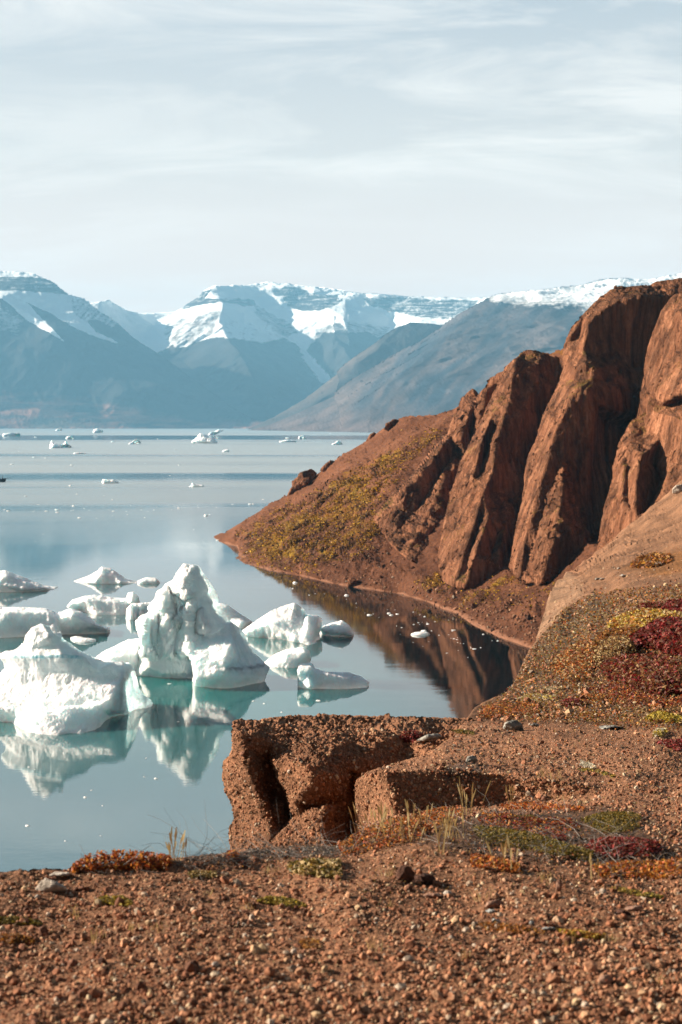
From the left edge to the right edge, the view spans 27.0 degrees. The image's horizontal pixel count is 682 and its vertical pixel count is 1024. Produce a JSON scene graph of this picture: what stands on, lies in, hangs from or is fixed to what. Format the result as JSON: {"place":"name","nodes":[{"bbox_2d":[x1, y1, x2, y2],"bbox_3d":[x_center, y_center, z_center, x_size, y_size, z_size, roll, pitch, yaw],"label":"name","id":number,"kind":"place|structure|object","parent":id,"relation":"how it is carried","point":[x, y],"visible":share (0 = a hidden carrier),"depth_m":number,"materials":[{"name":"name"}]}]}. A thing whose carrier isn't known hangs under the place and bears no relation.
{"place":"outdoors","nodes":[
{"label":"outdoors","id":0,"kind":"place"},
{"bbox_2d":[0,271,263,428],"bbox_3d":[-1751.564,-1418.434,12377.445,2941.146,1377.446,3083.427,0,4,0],"label":"cliff capped mountain","id":1,"kind":"structure","parent":0,"point":[67,361],"depth_m":11242.44,"materials":[{"name":"stone"}]},
{"bbox_2d":[0,429,529,871],"bbox_3d":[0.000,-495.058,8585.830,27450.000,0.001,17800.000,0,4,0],"label":"water","id":2,"kind":"structure","parent":0,"point":[111,762],"depth_m":268.67,"materials":[{"name":"liquid"}]},
{"bbox_2d":[0,570,57,591],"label":"iceberg","id":3,"kind":"object","parent":2,"relation":"on","point":[11,582],"visible":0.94,"depth_m":338.81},
{"bbox_2d":[0,607,109,637],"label":"iceberg","id":4,"kind":"object","parent":2,"relation":"on","point":[18,621],"visible":0.85,"depth_m":268.48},
{"bbox_2d":[49,440,70,447],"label":"iceberg","id":5,"kind":"object","parent":2,"relation":"on","point":[65,444],"visible":0.96,"depth_m":2318.95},
{"bbox_2d":[0,624,152,734],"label":"iceberg","id":6,"kind":"object","parent":2,"relation":"on","point":[51,683],"visible":0.98,"depth_m":193.53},
{"bbox_2d":[72,638,95,642],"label":"iceberg","id":7,"kind":"object","parent":2,"relation":"on","point":[84,640],"visible":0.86,"depth_m":260.72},
{"bbox_2d":[67,592,139,614],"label":"iceberg","id":8,"kind":"object","parent":2,"relation":"on","point":[98,605],"visible":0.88,"depth_m":299.77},
{"bbox_2d":[74,567,135,583],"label":"iceberg","id":9,"kind":"object","parent":2,"relation":"on","point":[102,575],"visible":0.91,"depth_m":356.66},
{"bbox_2d":[95,638,139,669],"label":"iceberg","id":10,"kind":"object","parent":2,"relation":"on","point":[126,651],"visible":0.48,"depth_m":227.95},
{"bbox_2d":[126,602,150,619],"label":"iceberg","id":11,"kind":"object","parent":2,"relation":"on","point":[134,611],"visible":0.56,"depth_m":290.72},
{"bbox_2d":[137,577,159,583],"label":"iceberg","id":12,"kind":"object","parent":2,"relation":"on","point":[147,580],"visible":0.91,"depth_m":355.12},
{"bbox_2d":[135,564,269,688],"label":"iceberg","id":13,"kind":"object","parent":2,"relation":"on","point":[186,627],"visible":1,"depth_m":222.14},
{"bbox_2d":[192,433,217,442],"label":"iceberg","id":14,"kind":"object","parent":2,"relation":"on","point":[201,438],"visible":0.91,"depth_m":2856.82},
{"bbox_2d":[218,603,251,628],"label":"iceberg","id":15,"kind":"object","parent":2,"relation":"on","point":[237,619],"visible":0.54,"depth_m":281.10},
{"bbox_2d":[242,603,322,644],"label":"iceberg","id":16,"kind":"object","parent":2,"relation":"on","point":[293,622],"visible":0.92,"depth_m":264.44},
{"bbox_2d":[265,647,310,667],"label":"iceberg","id":17,"kind":"object","parent":2,"relation":"on","point":[292,658],"visible":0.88,"depth_m":234.47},
{"bbox_2d":[297,663,368,689],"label":"iceberg","id":18,"kind":"object","parent":2,"relation":"on","point":[310,676],"visible":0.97,"depth_m":215.26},
{"bbox_2d":[320,620,353,636],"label":"iceberg","id":19,"kind":"object","parent":2,"relation":"on","point":[340,628],"visible":0.95,"depth_m":267.18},
{"bbox_2d":[90,282,488,420],"bbox_3d":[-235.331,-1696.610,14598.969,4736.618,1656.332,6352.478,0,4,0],"label":"snowy massif","id":20,"kind":"structure","parent":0,"point":[263,351],"depth_m":14112.95,"materials":[{"name":"stone"}]},
{"bbox_2d":[0,480,681,1023],"bbox_3d":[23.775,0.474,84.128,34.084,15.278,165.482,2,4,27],"label":"ground","id":21,"kind":"structure","parent":0,"point":[658,524],"depth_m":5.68,"materials":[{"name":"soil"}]},
{"bbox_2d":[0,933,36,944],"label":"moss cushion","id":22,"kind":"object","parent":21,"relation":"on","point":[15,938],"visible":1,"depth_m":4.95,"materials":[{"name":"brown plant"}]},
{"bbox_2d":[0,915,42,925],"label":"moss cushion","id":23,"kind":"object","parent":21,"relation":"on","point":[12,919],"visible":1,"depth_m":5.13,"materials":[{"name":"green plant"}]},
{"bbox_2d":[35,878,66,891],"bbox_3d":[-1.127,1.456,5.540,0.136,0.070,0.089,1,4,21],"label":"stone","id":24,"kind":"object","parent":21,"relation":"on","point":[46,885],"visible":0.98,"depth_m":5.50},
{"bbox_2d":[49,872,69,876],"bbox_3d":[-1.139,1.465,5.742,0.101,0.040,0.089,0,4,0],"label":"stone","id":25,"kind":"object","parent":21,"relation":"on","point":[59,874],"visible":0.96,"depth_m":5.71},
{"bbox_2d":[90,927,105,944],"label":"grass tuft","id":26,"kind":"object","parent":21,"relation":"on","point":[95,935],"visible":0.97,"depth_m":4.94,"materials":[{"name":"brown plant"}]},
{"bbox_2d":[94,895,132,906],"bbox_3d":[-0.848,1.461,5.356,0.213,0.050,0.091,3,5,39],"label":"moss cushion","id":27,"kind":"object","parent":21,"relation":"on","point":[127,902],"visible":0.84,"depth_m":5.35,"materials":[{"name":"green plant"}]},
{"bbox_2d":[69,844,176,875],"bbox_3d":[-0.892,1.478,5.935,0.524,0.164,0.331,-3,5,-39],"label":"dwarf shrub","id":28,"kind":"object","parent":21,"relation":"on","point":[151,861],"visible":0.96,"depth_m":5.95,"materials":[{"name":"orange plant"}]},
{"bbox_2d":[166,826,184,860],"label":"grass clump","id":29,"kind":"object","parent":21,"relation":"on","point":[168,846],"visible":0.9,"depth_m":6.15,"materials":[{"name":"beige plant"}]},
{"bbox_2d":[185,870,216,878],"bbox_3d":[-0.581,1.509,5.931,0.136,0.070,0.235,0,4,0],"label":"moss cushion","id":30,"kind":"object","parent":21,"relation":"on","point":[192,874],"visible":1,"depth_m":5.89,"materials":[{"name":"green plant"}]},
{"bbox_2d":[119,811,297,881],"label":"bare twigs","id":31,"kind":"object","parent":21,"relation":"on","point":[224,858],"visible":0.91,"depth_m":6.20,"materials":[{"name":"grey plant"}]},
{"bbox_2d":[223,851,258,867],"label":"dwarf shrub","id":32,"kind":"object","parent":21,"relation":"on","point":[244,862],"visible":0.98,"depth_m":6.23,"materials":[{"name":"brown plant"}]},
{"bbox_2d":[218,836,269,865],"bbox_3d":[-0.506,1.508,6.331,0.296,0.115,0.267,3,5,38],"label":"dwarf shrub","id":33,"kind":"object","parent":21,"relation":"on","point":[233,857],"visible":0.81,"depth_m":6.31,"materials":[{"name":"orange plant"}]},
{"bbox_2d":[257,895,306,907],"bbox_3d":[-0.226,1.506,5.499,0.197,0.041,0.135,2,4,30],"label":"moss cushion","id":34,"kind":"object","parent":21,"relation":"on","point":[287,902],"visible":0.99,"depth_m":5.49,"materials":[{"name":"green plant"}]},
{"bbox_2d":[211,803,393,860],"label":"bare twigs","id":35,"kind":"object","parent":21,"relation":"on","point":[278,848],"visible":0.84,"depth_m":6.61,"materials":[{"name":"brown plant"}]},
{"bbox_2d":[298,937,321,948],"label":"moss cushion","id":36,"kind":"object","parent":21,"relation":"on","point":[308,942],"visible":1,"depth_m":4.78,"materials":[{"name":"brown plant"}]},
{"bbox_2d":[286,857,342,878],"bbox_3d":[-0.115,1.539,6.147,0.252,0.171,0.687,0,4,0],"label":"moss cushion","id":37,"kind":"object","parent":21,"relation":"on","point":[321,867],"visible":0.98,"depth_m":5.99,"materials":[{"name":"yellow plant"}]},
{"bbox_2d":[2,724,681,1023],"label":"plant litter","id":38,"kind":"object","parent":21,"relation":"on","point":[466,850],"visible":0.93,"depth_m":6.38,"materials":[{"name":"brown plant"}]},
{"bbox_2d":[222,713,476,850],"bbox_3d":[0.267,2.568,13.554,2.219,1.672,5.950,1,4,13],"label":"rock ledge","id":39,"kind":"object","parent":21,"relation":"on","point":[318,719],"visible":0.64,"depth_m":11.97,"materials":[{"name":"stone"}]},
{"bbox_2d":[399,726,422,742],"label":"red plant","id":40,"kind":"object","parent":39,"relation":"on","point":[412,736],"visible":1,"depth_m":13.14,"materials":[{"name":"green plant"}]},
{"bbox_2d":[416,734,441,741],"bbox_3d":[0.813,2.080,13.079,0.217,0.104,0.176,-2,4,-34],"label":"stone","id":41,"kind":"object","parent":39,"relation":"on","point":[427,737],"visible":0.93,"depth_m":13.02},
{"bbox_2d":[450,729,474,734],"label":"moss cushion","id":42,"kind":"object","parent":39,"relation":"on","point":[463,731],"visible":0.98,"depth_m":12.90,"materials":[{"name":"green plant"}]},
{"bbox_2d":[364,802,392,834],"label":"grass clump","id":43,"kind":"object","parent":21,"relation":"on","point":[380,812],"visible":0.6,"depth_m":7.40,"materials":[{"name":"beige plant"}]},
{"bbox_2d":[321,799,468,858],"bbox_3d":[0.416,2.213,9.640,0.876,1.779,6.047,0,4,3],"label":"dwarf shrub","id":44,"kind":"object","parent":21,"relation":"on","point":[379,842],"visible":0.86,"depth_m":7.29,"materials":[{"name":"brown plant"}]},
{"bbox_2d":[375,812,425,842],"bbox_3d":[0.309,1.571,7.023,0.164,0.151,0.235,-3,5,-43],"label":"grass clump","id":45,"kind":"object","parent":21,"relation":"on","point":[401,823],"visible":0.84,"depth_m":7.04,"materials":[{"name":"beige plant"}]},
{"bbox_2d":[396,866,414,881],"bbox_3d":[0.260,1.478,5.794,0.081,0.081,0.049,0,4,0],"label":"stone","id":46,"kind":"object","parent":21,"relation":"on","point":[405,873],"visible":0.97,"depth_m":5.78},
{"bbox_2d":[405,800,432,827],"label":"grass clump","id":47,"kind":"object","parent":21,"relation":"on","point":[407,805],"visible":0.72,"depth_m":7.53,"materials":[{"name":"beige plant"}]},
{"bbox_2d":[412,873,435,884],"bbox_3d":[0.342,1.508,5.831,0.107,0.064,0.068,-1,4,-19],"label":"stone","id":48,"kind":"object","parent":21,"relation":"on","point":[424,878],"visible":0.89,"depth_m":5.80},
{"bbox_2d":[423,893,443,897],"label":"stone","id":49,"kind":"object","parent":21,"relation":"on","point":[432,895],"visible":0.98,"depth_m":5.56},
{"bbox_2d":[433,814,451,854],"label":"grass clump","id":50,"kind":"object","parent":21,"relation":"on","point":[439,833],"visible":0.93,"depth_m":6.39,"materials":[{"name":"beige plant"}]},
{"bbox_2d":[439,807,463,838],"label":"grass clump","id":51,"kind":"object","parent":21,"relation":"on","point":[450,820],"visible":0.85,"depth_m":7.09,"materials":[{"name":"beige plant"}]},
{"bbox_2d":[457,778,490,814],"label":"grass clump","id":52,"kind":"object","parent":21,"relation":"on","point":[472,797],"visible":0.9,"depth_m":8.57,"materials":[{"name":"beige plant"}]},
{"bbox_2d":[447,832,536,875],"bbox_3d":[0.646,1.496,6.059,0.299,0.150,0.548,-2,4,-24],"label":"dwarf shrub","id":53,"kind":"object","parent":21,"relation":"on","point":[486,858],"visible":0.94,"depth_m":6.03,"materials":[{"name":"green plant"}]},
{"bbox_2d":[485,899,503,908],"bbox_3d":[0.586,1.494,5.410,0.078,0.044,0.056,0,4,0],"label":"stone","id":54,"kind":"object","parent":21,"relation":"on","point":[494,903],"visible":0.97,"depth_m":5.39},
{"bbox_2d":[486,835,517,869],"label":"grass clump","id":55,"kind":"object","parent":21,"relation":"on","point":[504,849],"visible":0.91,"depth_m":6.01,"materials":[{"name":"beige plant"}]},
{"bbox_2d":[478,700,542,718],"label":"orange shrub","id":56,"kind":"object","parent":21,"relation":"on","point":[499,707],"visible":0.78,"depth_m":16.14,"materials":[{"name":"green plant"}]},
{"bbox_2d":[477,921,544,935],"bbox_3d":[0.593,1.474,5.040,0.109,0.085,0.363,-2,4,-31],"label":"moss cushion","id":57,"kind":"object","parent":21,"relation":"on","point":[517,929],"visible":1,"depth_m":5.00,"materials":[{"name":"brown plant"}]},
{"bbox_2d":[503,720,523,730],"bbox_3d":[1.657,2.059,13.672,0.200,0.129,0.117,0,4,0],"label":"stone","id":58,"kind":"object","parent":21,"relation":"on","point":[513,725],"visible":0.96,"depth_m":13.64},
{"bbox_2d":[453,818,602,862],"bbox_3d":[0.817,1.573,6.813,0.524,0.257,1.203,-1,4,-17],"label":"green mat","id":59,"kind":"object","parent":21,"relation":"on","point":[511,831],"visible":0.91,"depth_m":6.73,"materials":[{"name":"green plant"}]},
{"bbox_2d":[472,800,583,835],"bbox_3d":[1.027,1.691,7.826,0.653,0.371,1.658,0,4,0],"label":"dwarf shrub","id":60,"kind":"object","parent":21,"relation":"on","point":[493,816],"visible":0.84,"depth_m":7.72,"materials":[{"name":"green plant"}]},
{"bbox_2d":[517,693,555,701],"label":"yellow grass","id":61,"kind":"structure","parent":21,"relation":"on","point":[545,696],"depth_m":18.16,"materials":[{"name":"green plant"}]},
{"bbox_2d":[490,791,584,810],"bbox_3d":[1.203,1.844,8.968,0.503,0.347,1.252,-1,4,-10],"label":"dwarf shrub","id":62,"kind":"object","parent":21,"relation":"on","point":[535,804],"visible":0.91,"depth_m":8.92,"materials":[{"name":"orange plant"}]},
{"bbox_2d":[400,789,681,869],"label":"bare twigs","id":63,"kind":"object","parent":21,"relation":"on","point":[537,852],"visible":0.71,"depth_m":6.82,"materials":[{"name":"brown plant"}]},
{"bbox_2d":[537,763,562,780],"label":"grass tuft","id":64,"kind":"object","parent":21,"relation":"on","point":[550,773],"visible":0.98,"depth_m":9.69,"materials":[{"name":"brown plant"}]},
{"bbox_2d":[555,879,562,891],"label":"stone","id":65,"kind":"object","parent":21,"relation":"on","point":[559,883],"visible":1,"depth_m":5.58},
{"bbox_2d":[551,829,571,841],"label":"dwarf shrub","id":66,"kind":"object","parent":21,"relation":"on","point":[561,837],"visible":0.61,"depth_m":6.98,"materials":[{"name":"red plant"}]},
{"bbox_2d":[560,697,583,706],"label":"red plant","id":67,"kind":"object","parent":21,"relation":"on","point":[570,700],"visible":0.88,"depth_m":16.88,"materials":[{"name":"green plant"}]},
{"bbox_2d":[549,639,596,682],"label":"brown grass","id":68,"kind":"structure","parent":21,"relation":"on","point":[578,654],"depth_m":23.39,"materials":[{"name":"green plant"}]},
{"bbox_2d":[477,583,681,732],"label":"ground cover","id":69,"kind":"object","parent":21,"relation":"on","point":[599,679],"visible":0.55,"depth_m":21.47,"materials":[{"name":"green plant"}]},
{"bbox_2d":[556,928,605,939],"bbox_3d":[0.830,1.458,4.934,0.171,0.043,0.126,0,4,0],"label":"moss cushion","id":70,"kind":"object","parent":21,"relation":"on","point":[582,932],"visible":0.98,"depth_m":4.90,"materials":[{"name":"green plant"}]},
{"bbox_2d":[579,759,596,768],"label":"lichen clump","id":71,"kind":"object","parent":21,"relation":"on","point":[584,764],"visible":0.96,"depth_m":10.86,"materials":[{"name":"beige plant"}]},
{"bbox_2d":[589,852,598,879],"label":"grass clump","id":72,"kind":"object","parent":21,"relation":"on","point":[590,859],"visible":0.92,"depth_m":5.85,"materials":[{"name":"beige plant"}]},
{"bbox_2d":[577,767,614,777],"bbox_3d":[1.834,1.888,10.302,0.228,0.113,0.662,0,4,0],"label":"moss cushion","id":73,"kind":"object","parent":21,"relation":"on","point":[603,773],"visible":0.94,"depth_m":10.31,"materials":[{"name":"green plant"}]},
{"bbox_2d":[577,692,615,703],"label":"orange shrub","id":74,"kind":"object","parent":21,"relation":"on","point":[591,696],"visible":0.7,"depth_m":17.71,"materials":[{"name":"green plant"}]},
{"bbox_2d":[599,975,612,984],"bbox_3d":[0.810,1.438,4.360,0.050,0.042,0.034,0,4,6],"label":"stone","id":75,"kind":"object","parent":21,"relation":"on","point":[605,979],"visible":0.93,"depth_m":4.35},
{"bbox_2d":[599,725,622,728],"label":"stone","id":76,"kind":"object","parent":21,"relation":"on","point":[609,726],"visible":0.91,"depth_m":14.17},
{"bbox_2d":[593,634,636,662],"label":"brown grass","id":77,"kind":"structure","parent":21,"relation":"on","point":[611,646],"depth_m":23.96,"materials":[{"name":"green plant"}]},
{"bbox_2d":[593,625,638,645],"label":"orange shrub","id":78,"kind":"object","parent":21,"relation":"on","point":[625,631],"visible":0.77,"depth_m":27.71,"materials":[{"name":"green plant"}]},
{"bbox_2d":[580,804,653,833],"bbox_3d":[1.555,1.695,7.779,0.434,0.217,1.054,0,4,0],"label":"green mat","id":79,"kind":"object","parent":21,"relation":"on","point":[607,815],"visible":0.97,"depth_m":7.74,"materials":[{"name":"green plant"}]},
{"bbox_2d":[575,843,681,880],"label":"dwarf shrub","id":80,"kind":"object","parent":21,"relation":"on","point":[618,868],"visible":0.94,"depth_m":6.09,"materials":[{"name":"orange plant"}]},
{"bbox_2d":[584,830,676,858],"bbox_3d":[1.347,1.536,6.725,0.514,0.265,0.766,0,4,0],"label":"dwarf shrub","id":81,"kind":"object","parent":21,"relation":"on","point":[653,845],"visible":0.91,"depth_m":6.57,"materials":[{"name":"red plant"}]},
{"bbox_2d":[624,906,643,910],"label":"stone","id":82,"kind":"object","parent":21,"relation":"on","point":[630,908],"visible":0.98,"depth_m":5.30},
{"bbox_2d":[588,681,681,708],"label":"orange shrub","id":83,"kind":"object","parent":21,"relation":"on","point":[625,691],"visible":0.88,"depth_m":17.70,"materials":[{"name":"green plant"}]},
{"bbox_2d":[609,886,663,898],"bbox_3d":[1.173,1.512,5.652,0.220,0.031,0.090,3,5,40],"label":"moss cushion","id":84,"kind":"object","parent":21,"relation":"on","point":[657,896],"visible":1,"depth_m":5.63,"materials":[{"name":"green plant"}]},
{"bbox_2d":[598,652,681,696],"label":"red shrub","id":85,"kind":"object","parent":21,"relation":"on","point":[651,673],"visible":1,"depth_m":19.82,"materials":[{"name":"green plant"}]},
{"bbox_2d":[607,607,681,628],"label":"yellow shrub","id":86,"kind":"object","parent":21,"relation":"on","point":[641,617],"visible":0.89,"depth_m":29.78,"materials":[{"name":"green plant"}]},
{"bbox_2d":[611,705,680,714],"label":"dry grass patch","id":87,"kind":"object","parent":21,"relation":"on","point":[647,711],"visible":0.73,"depth_m":16.19,"materials":[{"name":"orange plant"}]},
{"bbox_2d":[636,600,663,608],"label":"red shrub","id":88,"kind":"object","parent":21,"relation":"on","point":[655,604],"visible":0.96,"depth_m":33.43,"materials":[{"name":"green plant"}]},
{"bbox_2d":[629,551,671,568],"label":"orange shrub","id":89,"kind":"object","parent":21,"relation":"on","point":[650,560],"visible":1,"depth_m":58.25,"materials":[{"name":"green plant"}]},
{"bbox_2d":[628,616,681,656],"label":"red shrub","id":90,"kind":"object","parent":21,"relation":"on","point":[663,634],"visible":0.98,"depth_m":24.76,"materials":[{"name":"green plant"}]},
{"bbox_2d":[652,728,668,736],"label":"yellow plant","id":91,"kind":"object","parent":21,"relation":"on","point":[660,732],"visible":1,"depth_m":13.55,"materials":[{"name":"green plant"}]},
{"bbox_2d":[645,710,681,723],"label":"yellow plant","id":92,"kind":"object","parent":21,"relation":"on","point":[663,715],"visible":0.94,"depth_m":14.96,"materials":[{"name":"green plant"}]},
{"bbox_2d":[655,736,681,751],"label":"red plant","id":93,"kind":"object","parent":21,"relation":"on","point":[676,745],"visible":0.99,"depth_m":12.66,"materials":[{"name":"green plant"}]},
{"bbox_2d":[661,598,681,614],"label":"red shrub","id":94,"kind":"object","parent":21,"relation":"on","point":[672,604],"visible":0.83,"depth_m":31.39,"materials":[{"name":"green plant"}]},
{"bbox_2d":[672,484,681,493],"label":"stone","id":95,"kind":"object","parent":21,"relation":"on","point":[676,489],"visible":0.97,"depth_m":115.89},
{"bbox_2d":[0,0,681,313],"label":"sky","id":96,"kind":"structure","parent":0,"point":[155,155],"materials":[{"name":"white"}]},
{"bbox_2d":[249,322,441,428],"bbox_3d":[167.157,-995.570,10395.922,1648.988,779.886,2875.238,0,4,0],"label":"dark spur","id":97,"kind":"structure","parent":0,"point":[392,342],"depth_m":9774.12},
{"bbox_2d":[214,349,598,647],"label":"headland","id":98,"kind":"structure","parent":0,"point":[400,431],"depth_m":384.00,"materials":[{"name":"soil"}]},
{"bbox_2d":[288,481,302,495],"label":"boulder","id":99,"kind":"object","parent":98,"relation":"on","point":[297,486],"visible":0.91,"depth_m":492.16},
{"bbox_2d":[292,469,316,486],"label":"boulder","id":100,"kind":"object","parent":98,"relation":"on","point":[311,473],"visible":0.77,"depth_m":495.17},
{"bbox_2d":[306,492,323,504],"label":"boulder","id":101,"kind":"object","parent":98,"relation":"on","point":[311,498],"visible":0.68,"depth_m":445.82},
{"bbox_2d":[320,460,333,471],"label":"boulder","id":102,"kind":"object","parent":98,"relation":"on","point":[327,465],"visible":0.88,"depth_m":489.60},
{"bbox_2d":[347,578,356,586],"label":"boulder","id":103,"kind":"object","parent":98,"relation":"on","point":[351,582],"visible":0.98,"depth_m":348.58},
{"bbox_2d":[238,537,539,643],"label":"shore rubble","id":104,"kind":"object","parent":98,"relation":"on","point":[474,605],"visible":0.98,"depth_m":301.88,"materials":[{"name":"stone"}]},
{"bbox_2d":[384,419,397,430],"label":"boulder","id":105,"kind":"object","parent":98,"relation":"on","point":[389,425],"visible":1,"depth_m":467.48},
{"bbox_2d":[234,415,577,613],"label":"slope plants","id":106,"kind":"object","parent":98,"relation":"on","point":[329,531],"visible":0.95,"depth_m":405.75,"materials":[{"name":"green plant"}]},
{"bbox_2d":[373,371,502,562],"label":"rock buttress","id":107,"kind":"object","parent":98,"relation":"on","point":[409,514],"visible":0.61,"depth_m":376.53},
{"bbox_2d":[437,350,563,589],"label":"rock buttress","id":108,"kind":"object","parent":98,"relation":"on","point":[480,518],"visible":0.44,"depth_m":338.23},
{"bbox_2d":[521,460,591,585],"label":"rock spire","id":109,"kind":"object","parent":98,"relation":"on","point":[562,536],"visible":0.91,"depth_m":289.85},
{"bbox_2d":[508,278,681,579],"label":"rock buttress","id":110,"kind":"object","parent":98,"relation":"on","point":[590,413],"visible":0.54,"depth_m":317.59,"materials":[{"name":"stone"}]},
{"bbox_2d":[597,291,681,549],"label":"rock buttress","id":111,"kind":"object","parent":98,"relation":"on","point":[647,468],"visible":0.8,"depth_m":275.75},
{"bbox_2d":[251,273,681,432],"bbox_3d":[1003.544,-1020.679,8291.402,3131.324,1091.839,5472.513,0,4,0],"label":"scree mountain","id":112,"kind":"structure","parent":0,"point":[449,365],"depth_m":7667.15,"materials":[{"name":"stone"}]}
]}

